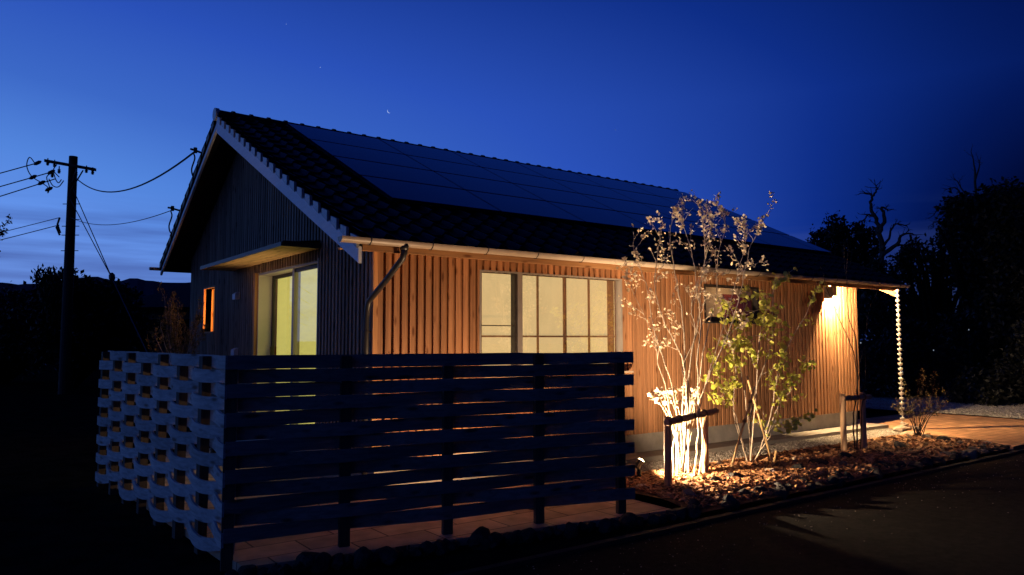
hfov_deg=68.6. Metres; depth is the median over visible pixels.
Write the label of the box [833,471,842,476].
rock
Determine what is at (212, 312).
side window
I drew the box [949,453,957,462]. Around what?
rock
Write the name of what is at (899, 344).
rain chain
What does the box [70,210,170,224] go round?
overhead wire
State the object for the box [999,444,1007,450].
rock
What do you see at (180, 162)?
overhead wire
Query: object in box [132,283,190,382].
neighbour house
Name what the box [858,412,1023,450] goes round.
terracotta path
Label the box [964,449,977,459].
rock
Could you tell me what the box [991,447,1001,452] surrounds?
rock
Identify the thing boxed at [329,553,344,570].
rock
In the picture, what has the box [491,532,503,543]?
rock
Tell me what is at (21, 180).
overhead wire
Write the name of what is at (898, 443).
rock
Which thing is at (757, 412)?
bamboo stake
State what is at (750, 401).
bamboo stake
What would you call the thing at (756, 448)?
gravel bed
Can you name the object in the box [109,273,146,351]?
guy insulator
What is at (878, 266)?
tree
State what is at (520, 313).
front window
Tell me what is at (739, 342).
tree
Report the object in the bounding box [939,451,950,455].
rock
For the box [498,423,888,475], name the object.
concrete apron
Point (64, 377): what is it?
utility pole
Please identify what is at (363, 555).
rock
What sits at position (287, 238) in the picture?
house
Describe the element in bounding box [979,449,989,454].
rock
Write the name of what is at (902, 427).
splash stone
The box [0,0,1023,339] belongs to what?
sky
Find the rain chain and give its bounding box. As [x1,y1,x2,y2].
[895,289,904,423]
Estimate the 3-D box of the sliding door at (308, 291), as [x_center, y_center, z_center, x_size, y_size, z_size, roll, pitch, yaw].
[-2.596,0.824,9.612,0.080,2.210,1.030,3,-5,-36]
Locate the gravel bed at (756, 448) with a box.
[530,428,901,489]
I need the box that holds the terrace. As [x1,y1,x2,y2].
[117,448,668,570]
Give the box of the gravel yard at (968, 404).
[860,378,1023,418]
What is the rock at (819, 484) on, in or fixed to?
on the planting bed at (717, 506)
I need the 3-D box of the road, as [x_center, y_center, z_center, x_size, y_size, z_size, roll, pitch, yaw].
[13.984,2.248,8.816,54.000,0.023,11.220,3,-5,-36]
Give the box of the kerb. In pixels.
[445,448,1023,574]
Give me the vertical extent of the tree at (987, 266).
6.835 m
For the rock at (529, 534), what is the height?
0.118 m
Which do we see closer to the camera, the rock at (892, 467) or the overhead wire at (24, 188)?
the rock at (892, 467)
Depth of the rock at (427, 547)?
5.74 m
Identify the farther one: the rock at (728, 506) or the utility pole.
the utility pole
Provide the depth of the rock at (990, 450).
10.63 m
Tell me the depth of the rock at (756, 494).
7.55 m
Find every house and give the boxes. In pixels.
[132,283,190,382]
[149,108,910,484]
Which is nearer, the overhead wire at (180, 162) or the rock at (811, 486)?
the rock at (811, 486)
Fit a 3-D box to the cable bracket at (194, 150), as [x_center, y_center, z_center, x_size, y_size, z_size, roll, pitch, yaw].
[-5.272,-2.083,12.652,0.090,0.503,0.392,-2,-4,22]
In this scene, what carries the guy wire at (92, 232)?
attached to the utility pole
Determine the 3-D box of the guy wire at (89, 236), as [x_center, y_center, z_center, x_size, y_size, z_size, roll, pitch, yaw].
[-12.665,-1.529,22.499,4.071,2.783,0.025,-4,-6,44]
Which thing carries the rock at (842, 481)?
on the planting bed at (717, 506)
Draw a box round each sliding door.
[270,272,291,424]
[295,264,316,423]
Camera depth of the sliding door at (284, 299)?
10.99 m
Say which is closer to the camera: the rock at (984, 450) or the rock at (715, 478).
the rock at (715, 478)
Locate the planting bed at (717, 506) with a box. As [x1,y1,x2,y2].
[612,434,1008,513]
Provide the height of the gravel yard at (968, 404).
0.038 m
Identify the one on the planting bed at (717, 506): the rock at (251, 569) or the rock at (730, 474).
the rock at (730, 474)
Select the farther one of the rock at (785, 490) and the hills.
the hills
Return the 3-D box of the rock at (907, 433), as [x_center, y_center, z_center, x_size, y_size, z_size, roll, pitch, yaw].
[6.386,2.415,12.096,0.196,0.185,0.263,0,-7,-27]
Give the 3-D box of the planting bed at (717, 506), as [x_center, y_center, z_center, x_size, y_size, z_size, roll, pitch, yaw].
[4.071,2.234,9.659,7.140,0.065,1.680,3,-5,-36]
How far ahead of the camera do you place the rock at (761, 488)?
7.71 m
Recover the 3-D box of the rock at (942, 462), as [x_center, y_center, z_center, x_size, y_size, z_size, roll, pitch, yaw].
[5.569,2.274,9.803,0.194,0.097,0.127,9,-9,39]
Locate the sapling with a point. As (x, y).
(856, 446)
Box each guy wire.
[70,200,108,272]
[73,189,109,273]
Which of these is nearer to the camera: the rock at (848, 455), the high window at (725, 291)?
the rock at (848, 455)
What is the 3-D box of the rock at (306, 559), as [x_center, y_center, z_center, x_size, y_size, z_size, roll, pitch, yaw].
[-1.454,1.972,5.395,0.230,0.127,0.162,0,-4,-7]
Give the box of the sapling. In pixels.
[814,239,878,449]
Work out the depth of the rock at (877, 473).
8.77 m
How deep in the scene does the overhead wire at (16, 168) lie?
24.05 m
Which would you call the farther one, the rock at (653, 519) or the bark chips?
the bark chips
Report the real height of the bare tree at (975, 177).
6.792 m
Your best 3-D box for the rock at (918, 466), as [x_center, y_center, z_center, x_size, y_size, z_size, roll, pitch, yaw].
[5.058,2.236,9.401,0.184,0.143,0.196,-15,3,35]
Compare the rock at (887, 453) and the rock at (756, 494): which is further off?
the rock at (887, 453)
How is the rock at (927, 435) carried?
on the planting bed at (717, 506)
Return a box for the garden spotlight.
[635,458,643,476]
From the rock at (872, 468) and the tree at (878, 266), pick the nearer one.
the rock at (872, 468)
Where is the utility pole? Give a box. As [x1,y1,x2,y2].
[26,156,95,393]
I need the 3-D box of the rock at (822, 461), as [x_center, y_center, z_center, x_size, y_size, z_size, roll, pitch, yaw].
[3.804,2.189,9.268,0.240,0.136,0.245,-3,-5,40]
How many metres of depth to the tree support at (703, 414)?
7.96 m
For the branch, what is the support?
attached to the tree
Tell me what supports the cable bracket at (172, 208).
attached to the house at (287, 238)
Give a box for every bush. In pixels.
[890,368,950,436]
[940,317,1023,406]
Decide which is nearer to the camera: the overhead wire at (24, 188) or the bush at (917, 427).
the bush at (917, 427)
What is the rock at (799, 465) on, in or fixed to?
on the planting bed at (717, 506)
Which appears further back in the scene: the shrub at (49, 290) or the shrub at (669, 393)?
the shrub at (49, 290)
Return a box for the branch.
[0,214,11,236]
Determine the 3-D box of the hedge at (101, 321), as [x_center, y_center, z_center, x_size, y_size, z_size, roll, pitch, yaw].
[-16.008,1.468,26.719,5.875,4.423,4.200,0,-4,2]
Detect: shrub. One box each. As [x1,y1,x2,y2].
[30,263,78,352]
[146,281,208,378]
[647,386,699,469]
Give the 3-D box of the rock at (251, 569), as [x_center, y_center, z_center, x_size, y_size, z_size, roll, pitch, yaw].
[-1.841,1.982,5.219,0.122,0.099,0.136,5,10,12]
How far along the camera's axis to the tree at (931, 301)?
25.55 m
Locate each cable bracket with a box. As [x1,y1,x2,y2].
[168,206,178,232]
[190,147,200,176]
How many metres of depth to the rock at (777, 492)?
7.66 m
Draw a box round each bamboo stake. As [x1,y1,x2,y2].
[730,387,754,466]
[746,376,772,463]
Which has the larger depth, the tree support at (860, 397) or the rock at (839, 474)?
the tree support at (860, 397)
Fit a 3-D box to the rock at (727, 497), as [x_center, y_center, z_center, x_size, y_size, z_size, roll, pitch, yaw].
[2.123,2.079,7.253,0.192,0.141,0.162,19,-22,-25]
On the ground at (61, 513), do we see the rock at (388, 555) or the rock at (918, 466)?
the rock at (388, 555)
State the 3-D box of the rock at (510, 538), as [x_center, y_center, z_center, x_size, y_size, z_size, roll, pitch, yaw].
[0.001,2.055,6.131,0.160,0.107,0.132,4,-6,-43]
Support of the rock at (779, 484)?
on the planting bed at (717, 506)
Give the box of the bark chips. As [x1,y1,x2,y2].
[626,433,1000,508]
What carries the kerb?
on the ground at (61, 513)
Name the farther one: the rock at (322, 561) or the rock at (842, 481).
the rock at (842, 481)
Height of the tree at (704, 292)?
3.362 m
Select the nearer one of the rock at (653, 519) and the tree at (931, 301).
the rock at (653, 519)
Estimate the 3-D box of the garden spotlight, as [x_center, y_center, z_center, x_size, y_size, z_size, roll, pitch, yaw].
[1.416,2.072,8.332,0.114,0.342,0.084,3,-5,-36]
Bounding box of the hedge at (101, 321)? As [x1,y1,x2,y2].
[0,267,160,387]
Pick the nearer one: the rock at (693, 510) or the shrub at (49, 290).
the rock at (693, 510)
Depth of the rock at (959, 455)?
10.11 m
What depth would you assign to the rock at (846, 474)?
8.57 m
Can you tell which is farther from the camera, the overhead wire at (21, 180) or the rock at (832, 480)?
the overhead wire at (21, 180)
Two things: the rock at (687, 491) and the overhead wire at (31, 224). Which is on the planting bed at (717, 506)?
the rock at (687, 491)
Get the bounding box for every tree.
[614,190,777,477]
[701,267,826,461]
[805,210,894,342]
[856,254,935,382]
[857,178,923,273]
[884,223,962,369]
[925,145,980,229]
[933,176,1023,390]
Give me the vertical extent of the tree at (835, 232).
7.505 m
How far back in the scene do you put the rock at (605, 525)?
6.43 m
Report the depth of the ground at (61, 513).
7.18 m
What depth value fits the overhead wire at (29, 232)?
24.46 m
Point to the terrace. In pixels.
(268, 553)
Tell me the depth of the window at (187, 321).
30.00 m
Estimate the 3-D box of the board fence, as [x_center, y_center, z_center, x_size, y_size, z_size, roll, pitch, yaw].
[-2.164,1.386,6.732,6.181,1.598,2.426,-1,-4,17]
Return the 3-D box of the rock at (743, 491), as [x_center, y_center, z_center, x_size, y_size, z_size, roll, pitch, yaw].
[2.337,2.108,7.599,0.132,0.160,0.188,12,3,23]
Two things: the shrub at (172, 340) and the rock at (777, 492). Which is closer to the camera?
the rock at (777, 492)
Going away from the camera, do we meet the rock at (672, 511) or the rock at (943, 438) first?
the rock at (672, 511)
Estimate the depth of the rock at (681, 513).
6.86 m
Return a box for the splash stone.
[893,423,921,431]
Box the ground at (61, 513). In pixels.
[0,340,1023,574]
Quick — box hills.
[0,277,190,341]
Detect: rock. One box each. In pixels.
[237,564,257,574]
[295,551,318,570]
[310,552,330,573]
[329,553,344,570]
[352,546,372,568]
[374,546,399,565]
[419,540,436,556]
[467,526,492,549]
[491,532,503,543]
[503,532,518,544]
[521,527,536,543]
[598,518,613,533]
[619,512,637,528]
[647,514,660,524]
[665,509,676,520]
[673,507,686,521]
[682,488,697,497]
[687,504,700,518]
[709,476,720,481]
[719,501,733,511]
[722,494,739,509]
[725,472,743,477]
[738,488,749,496]
[750,491,762,502]
[753,486,767,500]
[767,488,782,501]
[774,482,791,495]
[776,486,788,499]
[791,463,803,470]
[805,483,815,492]
[808,458,828,464]
[813,481,824,488]
[825,476,838,488]
[829,475,845,487]
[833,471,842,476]
[838,452,851,457]
[843,472,853,483]
[868,467,883,476]
[868,469,882,478]
[883,450,895,455]
[890,465,900,475]
[894,441,906,448]
[900,431,915,434]
[907,461,922,471]
[921,434,932,438]
[931,456,945,465]
[936,436,950,441]
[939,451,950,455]
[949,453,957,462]
[951,451,960,461]
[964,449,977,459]
[979,447,992,453]
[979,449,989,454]
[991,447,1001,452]
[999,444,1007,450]
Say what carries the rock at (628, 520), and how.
on the ground at (61, 513)
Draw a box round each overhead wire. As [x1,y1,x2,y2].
[0,163,33,173]
[0,173,46,186]
[0,179,54,196]
[1,225,56,239]
[4,218,56,231]
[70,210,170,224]
[76,152,192,192]
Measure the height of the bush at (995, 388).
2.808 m
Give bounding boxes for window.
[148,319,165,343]
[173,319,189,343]
[203,285,214,332]
[479,270,633,377]
[704,284,767,323]
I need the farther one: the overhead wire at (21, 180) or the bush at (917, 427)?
the overhead wire at (21, 180)
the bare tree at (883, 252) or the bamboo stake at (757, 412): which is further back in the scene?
the bare tree at (883, 252)
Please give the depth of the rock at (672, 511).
6.87 m
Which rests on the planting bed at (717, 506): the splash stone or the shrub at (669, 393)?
the shrub at (669, 393)
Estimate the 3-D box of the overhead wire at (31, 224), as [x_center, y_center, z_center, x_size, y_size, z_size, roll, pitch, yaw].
[-27.870,-0.617,29.001,28.678,2.497,0.022,-2,-4,21]
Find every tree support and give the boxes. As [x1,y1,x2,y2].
[664,408,718,485]
[839,392,871,450]
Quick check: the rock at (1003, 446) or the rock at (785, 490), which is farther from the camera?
the rock at (1003, 446)
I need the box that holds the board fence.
[95,351,634,571]
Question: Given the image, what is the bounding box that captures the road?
[481,452,1023,574]

